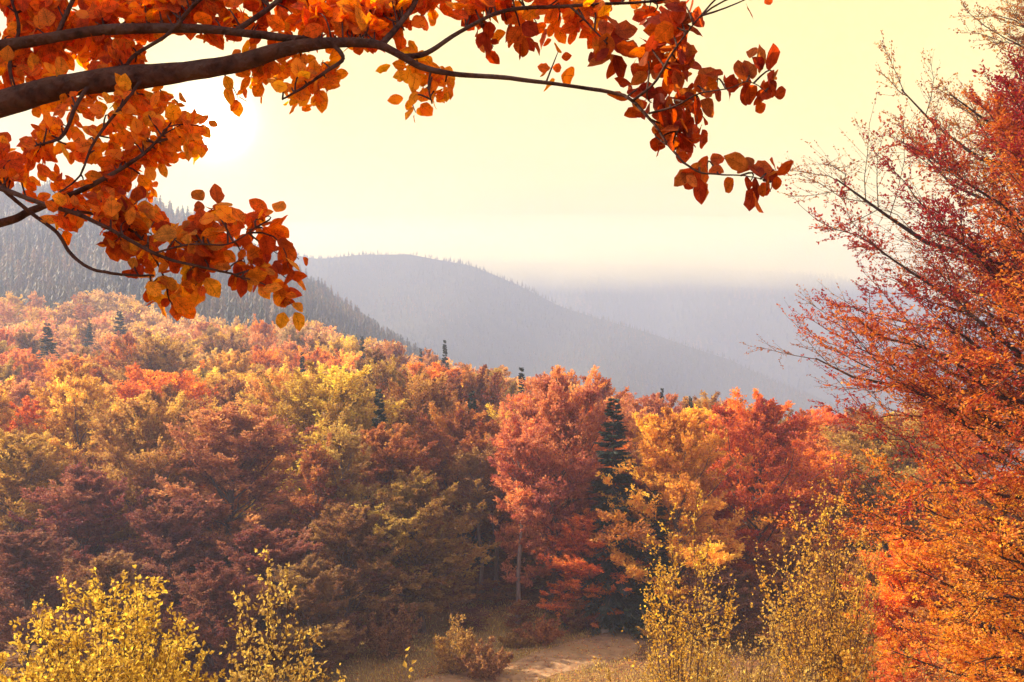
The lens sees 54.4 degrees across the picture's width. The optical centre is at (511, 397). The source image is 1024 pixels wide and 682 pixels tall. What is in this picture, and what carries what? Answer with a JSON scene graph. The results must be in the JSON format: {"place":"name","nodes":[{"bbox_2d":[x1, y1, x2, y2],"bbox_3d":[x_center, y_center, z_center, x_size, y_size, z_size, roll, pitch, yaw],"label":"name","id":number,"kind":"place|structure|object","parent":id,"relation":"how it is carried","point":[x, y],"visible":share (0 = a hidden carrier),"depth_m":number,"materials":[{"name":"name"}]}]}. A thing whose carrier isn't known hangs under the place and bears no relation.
{"place":"outdoors","nodes":[
{"label":"outdoors","id":0,"kind":"place"},
{"bbox_2d":[0,255,1022,681],"bbox_3d":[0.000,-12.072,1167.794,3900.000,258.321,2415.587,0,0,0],"label":"ground","id":1,"kind":"structure","parent":0,"point":[366,653],"depth_m":73.20,"materials":[{"name":"brown soil"}]},
{"bbox_2d":[0,375,17,431],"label":"beech tree","id":2,"kind":"object","parent":1,"relation":"on","point":[4,392],"visible":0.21,"depth_m":97.52,"materials":[{"name":"orange plant"}]},
{"bbox_2d":[0,354,50,379],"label":"beech tree","id":3,"kind":"object","parent":1,"relation":"on","point":[32,363],"visible":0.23,"depth_m":157.73,"materials":[{"name":"orange plant"}]},
{"bbox_2d":[0,375,52,409],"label":"beech tree","id":4,"kind":"object","parent":1,"relation":"on","point":[20,391],"visible":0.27,"depth_m":126.06,"materials":[{"name":"orange plant"}]},
{"bbox_2d":[8,326,52,355],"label":"beech tree","id":5,"kind":"object","parent":1,"relation":"on","point":[21,339],"visible":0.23,"depth_m":200.08,"materials":[{"name":"orange plant"}]},
{"bbox_2d":[0,428,67,591],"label":"beech tree","id":6,"kind":"object","parent":1,"relation":"on","point":[21,461],"visible":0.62,"depth_m":82.79,"materials":[{"name":"orange plant"}]},
{"bbox_2d":[0,395,72,531],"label":"beech tree","id":7,"kind":"object","parent":1,"relation":"on","point":[27,413],"visible":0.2,"depth_m":103.18,"materials":[{"name":"red plant"}]},
{"bbox_2d":[0,528,98,670],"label":"beech tree","id":8,"kind":"object","parent":1,"relation":"on","point":[28,559],"visible":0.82,"depth_m":68.82,"materials":[{"name":"brown plant"}]},
{"bbox_2d":[35,353,99,398],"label":"beech tree","id":9,"kind":"object","parent":1,"relation":"on","point":[76,362],"visible":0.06,"depth_m":139.78,"materials":[{"name":"orange plant"}]},
{"bbox_2d":[3,359,138,549],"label":"beech tree","id":10,"kind":"object","parent":1,"relation":"on","point":[71,390],"visible":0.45,"depth_m":93.70,"materials":[{"name":"yellow plant"}]},
{"bbox_2d":[8,461,158,625],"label":"beech tree","id":11,"kind":"object","parent":1,"relation":"on","point":[79,503],"visible":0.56,"depth_m":76.94,"materials":[{"name":"red plant"}]},
{"bbox_2d":[18,548,190,681],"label":"beech tree","id":12,"kind":"object","parent":1,"relation":"on","point":[107,565],"visible":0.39,"depth_m":64.55,"materials":[{"name":"brown plant"}]},
{"bbox_2d":[56,429,154,554],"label":"beech tree","id":13,"kind":"object","parent":1,"relation":"on","point":[96,462],"visible":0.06,"depth_m":89.36,"materials":[{"name":"orange plant"}]},
{"bbox_2d":[0,565,225,681],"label":"yellow bush","id":14,"kind":"object","parent":1,"relation":"on","point":[128,669],"visible":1,"depth_m":10.57,"materials":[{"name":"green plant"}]},
{"bbox_2d":[90,331,142,384],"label":"beech tree","id":15,"kind":"object","parent":1,"relation":"on","point":[114,350],"visible":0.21,"depth_m":143.83,"materials":[{"name":"orange plant"}]},
{"bbox_2d":[41,389,211,574],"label":"beech tree","id":16,"kind":"object","parent":1,"relation":"on","point":[145,437],"visible":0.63,"depth_m":84.77,"materials":[{"name":"orange plant"}]},
{"bbox_2d":[85,330,198,385],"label":"beech tree","id":17,"kind":"object","parent":1,"relation":"on","point":[156,355],"visible":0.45,"depth_m":138.64,"materials":[{"name":"orange plant"}]},
{"bbox_2d":[106,362,195,404],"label":"beech tree","id":18,"kind":"object","parent":1,"relation":"on","point":[134,387],"visible":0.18,"depth_m":115.68,"materials":[{"name":"orange plant"}]},
{"bbox_2d":[84,382,221,537],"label":"beech tree","id":19,"kind":"object","parent":1,"relation":"on","point":[164,399],"visible":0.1,"depth_m":98.62,"materials":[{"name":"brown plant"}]},
{"bbox_2d":[103,497,237,626],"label":"beech tree","id":20,"kind":"object","parent":1,"relation":"on","point":[171,536],"visible":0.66,"depth_m":73.79,"materials":[{"name":"brown plant"}]},
{"bbox_2d":[135,359,218,487],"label":"beech tree","id":21,"kind":"object","parent":1,"relation":"on","point":[182,382],"visible":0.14,"depth_m":108.39,"materials":[{"name":"orange plant"}]},
{"bbox_2d":[153,557,274,681],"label":"beech tree","id":22,"kind":"object","parent":1,"relation":"on","point":[209,587],"visible":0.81,"depth_m":65.19,"materials":[{"name":"brown plant"}]},
{"bbox_2d":[123,401,326,579],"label":"beech tree","id":23,"kind":"object","parent":1,"relation":"on","point":[229,441],"visible":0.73,"depth_m":82.68,"materials":[{"name":"red plant"}]},
{"bbox_2d":[190,376,261,465],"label":"beech tree","id":24,"kind":"object","parent":1,"relation":"on","point":[232,388],"visible":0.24,"depth_m":113.05,"materials":[{"name":"orange plant"}]},
{"bbox_2d":[0,180,454,368],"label":"forest","id":25,"kind":"object","parent":1,"relation":"on","point":[50,269],"visible":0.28,"depth_m":457.97,"materials":[{"name":"grey plant"}]},
{"bbox_2d":[199,332,259,360],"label":"beech tree","id":26,"kind":"object","parent":1,"relation":"on","point":[231,343],"visible":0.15,"depth_m":163.62,"materials":[{"name":"orange plant"}]},
{"bbox_2d":[203,349,259,382],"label":"beech tree","id":27,"kind":"object","parent":1,"relation":"on","point":[236,361],"visible":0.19,"depth_m":139.58,"materials":[{"name":"orange plant"}]},
{"bbox_2d":[195,369,272,497],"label":"beech tree","id":28,"kind":"object","parent":1,"relation":"on","point":[213,381],"visible":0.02,"depth_m":119.57,"materials":[{"name":"orange plant"}]},
{"bbox_2d":[241,313,278,346],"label":"beech tree","id":29,"kind":"object","parent":1,"relation":"on","point":[262,327],"visible":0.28,"depth_m":212.52,"materials":[{"name":"orange plant"}]},
{"bbox_2d":[232,344,290,372],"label":"beech tree","id":30,"kind":"object","parent":1,"relation":"on","point":[267,359],"visible":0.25,"depth_m":156.83,"materials":[{"name":"orange plant"}]},
{"bbox_2d":[195,523,331,664],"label":"beech tree","id":31,"kind":"object","parent":1,"relation":"on","point":[283,550],"visible":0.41,"depth_m":70.79,"materials":[{"name":"brown plant"}]},
{"bbox_2d":[221,355,306,526],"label":"beech tree","id":32,"kind":"object","parent":1,"relation":"on","point":[265,397],"visible":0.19,"depth_m":101.14,"materials":[{"name":"orange plant"}]},
{"bbox_2d":[219,545,334,681],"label":"birch sapling","id":33,"kind":"object","parent":1,"relation":"on","point":[251,674],"visible":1,"depth_m":11.56,"materials":[{"name":"yellow plant"}]},
{"bbox_2d":[271,324,309,349],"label":"beech tree","id":34,"kind":"object","parent":1,"relation":"on","point":[291,329],"visible":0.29,"depth_m":208.81,"materials":[{"name":"orange plant"}]},
{"bbox_2d":[255,552,366,680],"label":"beech tree","id":35,"kind":"object","parent":1,"relation":"on","point":[311,590],"visible":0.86,"depth_m":67.38,"materials":[{"name":"brown plant"}]},
{"bbox_2d":[213,359,409,560],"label":"beech tree","id":36,"kind":"object","parent":1,"relation":"on","point":[324,401],"visible":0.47,"depth_m":92.74,"materials":[{"name":"yellow plant"}]},
{"bbox_2d":[281,345,345,374],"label":"beech tree","id":37,"kind":"object","parent":1,"relation":"on","point":[323,356],"visible":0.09,"depth_m":159.54,"materials":[{"name":"orange plant"}]},
{"bbox_2d":[285,432,350,620],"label":"beech tree","id":38,"kind":"object","parent":1,"relation":"on","point":[313,467],"visible":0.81,"depth_m":78.08,"materials":[{"name":"orange plant"}]},
{"bbox_2d":[0,289,638,408],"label":"forest","id":39,"kind":"object","parent":1,"relation":"on","point":[71,320],"visible":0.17,"depth_m":276.93,"materials":[{"name":"orange plant"}]},
{"bbox_2d":[305,348,364,374],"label":"beech tree","id":40,"kind":"object","parent":1,"relation":"on","point":[348,358],"visible":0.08,"depth_m":154.39,"materials":[{"name":"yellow plant"}]},
{"bbox_2d":[314,335,357,361],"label":"beech tree","id":41,"kind":"object","parent":1,"relation":"on","point":[348,347],"visible":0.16,"depth_m":178.53,"materials":[{"name":"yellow plant"}]},
{"bbox_2d":[312,612,370,659],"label":"shrub","id":42,"kind":"object","parent":1,"relation":"on","point":[356,640],"visible":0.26,"depth_m":71.68,"materials":[{"name":"brown plant"}]},
{"bbox_2d":[304,411,386,616],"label":"beech tree","id":43,"kind":"object","parent":1,"relation":"on","point":[344,449],"visible":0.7,"depth_m":79.69,"materials":[{"name":"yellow plant"}]},
{"bbox_2d":[285,500,433,628],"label":"beech tree","id":44,"kind":"object","parent":1,"relation":"on","point":[350,526],"visible":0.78,"depth_m":73.88,"materials":[{"name":"brown plant"}]},
{"bbox_2d":[338,347,396,404],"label":"beech tree","id":45,"kind":"object","parent":1,"relation":"on","point":[359,365],"visible":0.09,"depth_m":129.72,"materials":[{"name":"orange plant"}]},
{"bbox_2d":[312,421,449,594],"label":"beech tree","id":46,"kind":"object","parent":1,"relation":"on","point":[390,454],"visible":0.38,"depth_m":83.98,"materials":[{"name":"brown plant"}]},
{"bbox_2d":[364,388,406,591],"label":"spruce tree","id":47,"kind":"object","parent":1,"relation":"on","point":[379,414],"visible":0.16,"depth_m":88.95,"materials":[{"name":"green plant"}]},
{"bbox_2d":[356,354,423,433],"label":"beech tree","id":48,"kind":"object","parent":1,"relation":"on","point":[383,371],"visible":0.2,"depth_m":114.68,"materials":[{"name":"orange plant"}]},
{"bbox_2d":[361,600,422,660],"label":"shrub","id":49,"kind":"object","parent":1,"relation":"on","point":[380,639],"visible":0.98,"depth_m":71.88,"materials":[{"name":"brown plant"}]},
{"bbox_2d":[0,0,792,331],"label":"beech tree","id":50,"kind":"object","parent":1,"relation":"on","point":[200,242],"visible":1,"depth_m":2.89,"materials":[{"name":"orange plant"}]},
{"bbox_2d":[337,466,500,633],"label":"beech tree","id":51,"kind":"object","parent":1,"relation":"on","point":[413,497],"visible":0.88,"depth_m":76.98,"materials":[{"name":"brown plant"}]},
{"bbox_2d":[368,369,481,563],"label":"beech tree","id":52,"kind":"object","parent":1,"relation":"on","point":[422,394],"visible":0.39,"depth_m":100.24,"materials":[{"name":"orange plant"}]},
{"bbox_2d":[396,361,488,405],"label":"beech tree","id":53,"kind":"object","parent":1,"relation":"on","point":[437,369],"visible":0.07,"depth_m":131.54,"materials":[{"name":"orange plant"}]},
{"bbox_2d":[431,613,476,674],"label":"shrub","id":54,"kind":"object","parent":1,"relation":"on","point":[463,643],"visible":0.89,"depth_m":67.89,"materials":[{"name":"brown plant"}]},
{"bbox_2d":[408,401,530,577],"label":"beech tree","id":55,"kind":"object","parent":1,"relation":"on","point":[449,433],"visible":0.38,"depth_m":93.89,"materials":[{"name":"brown plant"}]},
{"bbox_2d":[453,390,493,572],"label":"spruce tree","id":56,"kind":"object","parent":1,"relation":"on","point":[472,405],"visible":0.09,"depth_m":99.64,"materials":[{"name":"green plant"}]},
{"bbox_2d":[84,605,870,681],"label":"fallen leaves","id":57,"kind":"object","parent":1,"relation":"on","point":[539,652],"visible":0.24,"depth_m":71.61,"materials":[{"name":"brown plant"}]},
{"bbox_2d":[448,433,510,600],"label":"beech tree","id":58,"kind":"object","parent":1,"relation":"on","point":[478,464],"visible":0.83,"depth_m":87.12,"materials":[{"name":"brown plant"}]},
{"bbox_2d":[446,363,513,424],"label":"beech tree","id":59,"kind":"object","parent":1,"relation":"on","point":[483,396],"visible":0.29,"depth_m":123.73,"materials":[{"name":"orange plant"}]},
{"bbox_2d":[453,636,513,681],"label":"shrub","id":60,"kind":"object","parent":1,"relation":"on","point":[486,663],"visible":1,"depth_m":66.31,"materials":[{"name":"brown plant"}]},
{"bbox_2d":[459,424,511,590],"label":"beech tree","id":61,"kind":"object","parent":1,"relation":"on","point":[482,445],"visible":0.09,"depth_m":90.92,"materials":[{"name":"red plant"}]},
{"bbox_2d":[17,595,969,681],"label":"grass","id":62,"kind":"structure","parent":1,"relation":"on","point":[512,650],"depth_m":71.88,"materials":[{"name":"plant"}]},
{"bbox_2d":[0,502,1007,669],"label":"undergrowth","id":63,"kind":"object","parent":1,"relation":"on","point":[518,605],"visible":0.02,"depth_m":80.84,"materials":[{"name":"brown plant"}]},
{"bbox_2d":[496,631,535,648],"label":"shrub","id":64,"kind":"object","parent":1,"relation":"on","point":[512,640],"visible":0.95,"depth_m":73.63,"materials":[{"name":"brown plant"}]},
{"bbox_2d":[487,401,555,624],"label":"beech tree","id":65,"kind":"object","parent":1,"relation":"on","point":[508,487],"visible":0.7,"depth_m":80.02,"materials":[{"name":"red plant"}]},
{"bbox_2d":[513,613,568,645],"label":"shrub","id":66,"kind":"object","parent":1,"relation":"on","point":[548,634],"visible":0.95,"depth_m":74.28,"materials":[{"name":"brown plant"}]},
{"bbox_2d":[484,364,643,614],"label":"beech tree","id":67,"kind":"object","parent":1,"relation":"on","point":[556,405],"visible":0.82,"depth_m":81.29,"materials":[{"name":"red plant"}]},
{"bbox_2d":[498,392,650,592],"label":"beech tree","id":68,"kind":"object","parent":1,"relation":"on","point":[505,513],"visible":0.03,"depth_m":89.76,"materials":[{"name":"red plant"}]},
{"bbox_2d":[531,508,660,628],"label":"beech tree","id":69,"kind":"object","parent":1,"relation":"on","point":[568,560],"visible":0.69,"depth_m":78.36,"materials":[{"name":"red plant"}]},
{"bbox_2d":[571,372,635,454],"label":"beech tree","id":70,"kind":"object","parent":1,"relation":"on","point":[604,384],"visible":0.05,"depth_m":130.95,"materials":[{"name":"red plant"}]},
{"bbox_2d":[561,398,661,638],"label":"spruce tree","id":71,"kind":"object","parent":1,"relation":"on","point":[614,599],"visible":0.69,"depth_m":78.60,"materials":[{"name":"green plant"}]},
{"bbox_2d":[598,397,647,492],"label":"beech tree","id":72,"kind":"object","parent":1,"relation":"on","point":[629,422],"visible":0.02,"depth_m":103.12,"materials":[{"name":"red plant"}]},
{"bbox_2d":[591,448,683,584],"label":"beech tree","id":73,"kind":"object","parent":1,"relation":"on","point":[639,464],"visible":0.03,"depth_m":91.82,"materials":[{"name":"orange plant"}]},
{"bbox_2d":[617,490,688,639],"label":"spruce tree","id":74,"kind":"object","parent":1,"relation":"on","point":[661,512],"visible":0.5,"depth_m":77.42,"materials":[{"name":"green plant"}]},
{"bbox_2d":[623,392,686,448],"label":"beech tree","id":75,"kind":"object","parent":1,"relation":"on","point":[654,404],"visible":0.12,"depth_m":118.75,"materials":[{"name":"orange plant"}]},
{"bbox_2d":[634,610,696,681],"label":"birch sapling","id":76,"kind":"object","parent":1,"relation":"on","point":[685,664],"visible":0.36,"depth_m":22.15,"materials":[{"name":"yellow plant"}]},
{"bbox_2d":[588,404,772,622],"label":"beech tree","id":77,"kind":"object","parent":1,"relation":"on","point":[675,453],"visible":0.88,"depth_m":77.03,"materials":[{"name":"orange plant"}]},
{"bbox_2d":[622,486,740,681],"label":"birch sapling","id":78,"kind":"object","parent":1,"relation":"on","point":[682,650],"visible":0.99,"depth_m":18.96,"materials":[{"name":"yellow plant"}]},
{"bbox_2d":[649,399,763,586],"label":"beech tree","id":79,"kind":"object","parent":1,"relation":"on","point":[705,407],"visible":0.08,"depth_m":92.24,"materials":[{"name":"orange plant"}]},
{"bbox_2d":[676,390,743,418],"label":"beech tree","id":80,"kind":"object","parent":1,"relation":"on","point":[698,402],"visible":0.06,"depth_m":129.22,"materials":[{"name":"orange plant"}]},
{"bbox_2d":[687,597,746,681],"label":"birch sapling","id":81,"kind":"object","parent":1,"relation":"on","point":[723,660],"visible":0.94,"depth_m":18.20,"materials":[{"name":"yellow plant"}]},
{"bbox_2d":[680,565,755,681],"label":"birch sapling","id":82,"kind":"object","parent":1,"relation":"on","point":[737,622],"visible":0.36,"depth_m":24.04,"materials":[{"name":"yellow plant"}]},
{"bbox_2d":[663,566,786,644],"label":"beech tree","id":83,"kind":"object","parent":1,"relation":"on","point":[723,574],"visible":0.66,"depth_m":73.17,"materials":[{"name":"red plant"}]},
{"bbox_2d":[710,606,786,681],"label":"birch sapling","id":84,"kind":"object","parent":1,"relation":"on","point":[772,659],"visible":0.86,"depth_m":17.74,"materials":[{"name":"yellow plant"}]},
{"bbox_2d":[685,387,851,607],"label":"beech tree","id":85,"kind":"object","parent":1,"relation":"on","point":[763,437],"visible":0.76,"depth_m":83.84,"materials":[{"name":"red plant"}]},
{"bbox_2d":[746,543,820,681],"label":"birch sapling","id":86,"kind":"object","parent":1,"relation":"on","point":[768,624],"visible":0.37,"depth_m":22.92,"materials":[{"name":"yellow plant"}]},
{"bbox_2d":[740,601,827,681],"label":"birch sapling","id":87,"kind":"object","parent":1,"relation":"on","point":[773,615],"visible":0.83,"depth_m":17.29,"materials":[{"name":"yellow plant"}]},
{"bbox_2d":[739,527,834,632],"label":"beech tree","id":88,"kind":"object","parent":1,"relation":"on","point":[765,561],"visible":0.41,"depth_m":76.99,"materials":[{"name":"red plant"}]},
{"bbox_2d":[750,454,899,681],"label":"birch sapling","id":89,"kind":"object","parent":1,"relation":"on","point":[833,643],"visible":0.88,"depth_m":20.75,"materials":[{"name":"yellow plant"}]},
{"bbox_2d":[766,440,894,573],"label":"beech tree","id":90,"kind":"object","parent":1,"relation":"on","point":[822,452],"visible":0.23,"depth_m":89.22,"materials":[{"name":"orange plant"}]},
{"bbox_2d":[779,549,905,680],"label":"beech tree","id":91,"kind":"object","parent":1,"relation":"on","point":[830,567],"visible":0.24,"depth_m":49.64,"materials":[{"name":"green plant"}]},
{"bbox_2d":[808,528,906,681],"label":"birch sapling","id":92,"kind":"object","parent":1,"relation":"on","point":[856,594],"visible":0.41,"depth_m":25.08,"materials":[{"name":"yellow plant"}]},
{"bbox_2d":[828,577,914,681],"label":"birch sapling","id":93,"kind":"object","parent":1,"relation":"on","point":[859,656],"visible":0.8,"depth_m":20.13,"materials":[{"name":"yellow plant"}]},
{"bbox_2d":[739,0,1023,557],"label":"beech tree","id":94,"kind":"object","parent":1,"relation":"on","point":[974,114],"visible":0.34,"depth_m":34.17,"materials":[{"name":"red plant"}]},
{"bbox_2d":[793,410,979,560],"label":"beech tree","id":95,"kind":"object","parent":1,"relation":"on","point":[855,444],"visible":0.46,"depth_m":90.01,"materials":[{"name":"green plant"}]},
{"bbox_2d":[817,412,965,574],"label":"beech tree","id":96,"kind":"object","parent":1,"relation":"on","point":[835,428],"visible":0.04,"depth_m":99.42,"materials":[{"name":"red plant"}]},
{"bbox_2d":[761,43,1023,681],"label":"beech tree","id":97,"kind":"object","parent":1,"relation":"on","point":[1007,126],"visible":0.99,"depth_m":27.92,"materials":[{"name":"orange plant"}]},
{"bbox_2d":[839,523,990,681],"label":"beech tree","id":98,"kind":"object","parent":1,"relation":"on","point":[893,590],"visible":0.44,"depth_m":41.19,"materials":[{"name":"orange plant"}]},
{"bbox_2d":[899,508,1023,681],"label":"beech tree","id":99,"kind":"object","parent":1,"relation":"on","point":[926,611],"visible":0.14,"depth_m":37.38,"materials":[{"name":"orange plant"}]},
{"bbox_2d":[919,402,1023,563],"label":"beech tree","id":100,"kind":"object","parent":1,"relation":"on","point":[979,457],"visible":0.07,"depth_m":101.19,"materials":[{"name":"orange plant"}]},
{"bbox_2d":[0,0,1023,316],"label":"sky","id":101,"kind":"structure","parent":0,"point":[516,170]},
{"bbox_2d":[412,600,690,681],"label":"dirt path","id":102,"kind":"structure","parent":0,"point":[571,660],"depth_m":70.77,"materials":[{"name":"brown soil"}]},
{"bbox_2d":[273,252,1023,478],"bbox_3d":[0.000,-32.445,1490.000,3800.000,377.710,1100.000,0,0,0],"label":"mountain","id":103,"kind":"structure","parent":0,"point":[485,303],"depth_m":1382.37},
{"bbox_2d":[274,251,850,418],"bbox_3d":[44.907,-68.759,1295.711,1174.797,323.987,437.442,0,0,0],"label":"forest","id":104,"kind":"object","parent":103,"relation":"on","point":[787,387],"visible":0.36,"depth_m":1387.54,"materials":[{"name":"grey plant"}]},
{"bbox_2d":[451,261,1023,423],"bbox_3d":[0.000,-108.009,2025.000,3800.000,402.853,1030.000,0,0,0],"label":"mountain","id":105,"kind":"structure","parent":0,"point":[823,392],"depth_m":2053.77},
{"bbox_2d":[426,255,931,390],"bbox_3d":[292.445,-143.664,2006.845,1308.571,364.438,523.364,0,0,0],"label":"forest","id":106,"kind":"object","parent":105,"relation":"on","point":[579,281],"visible":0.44,"depth_m":2098.43,"materials":[{"name":"grey plant"}]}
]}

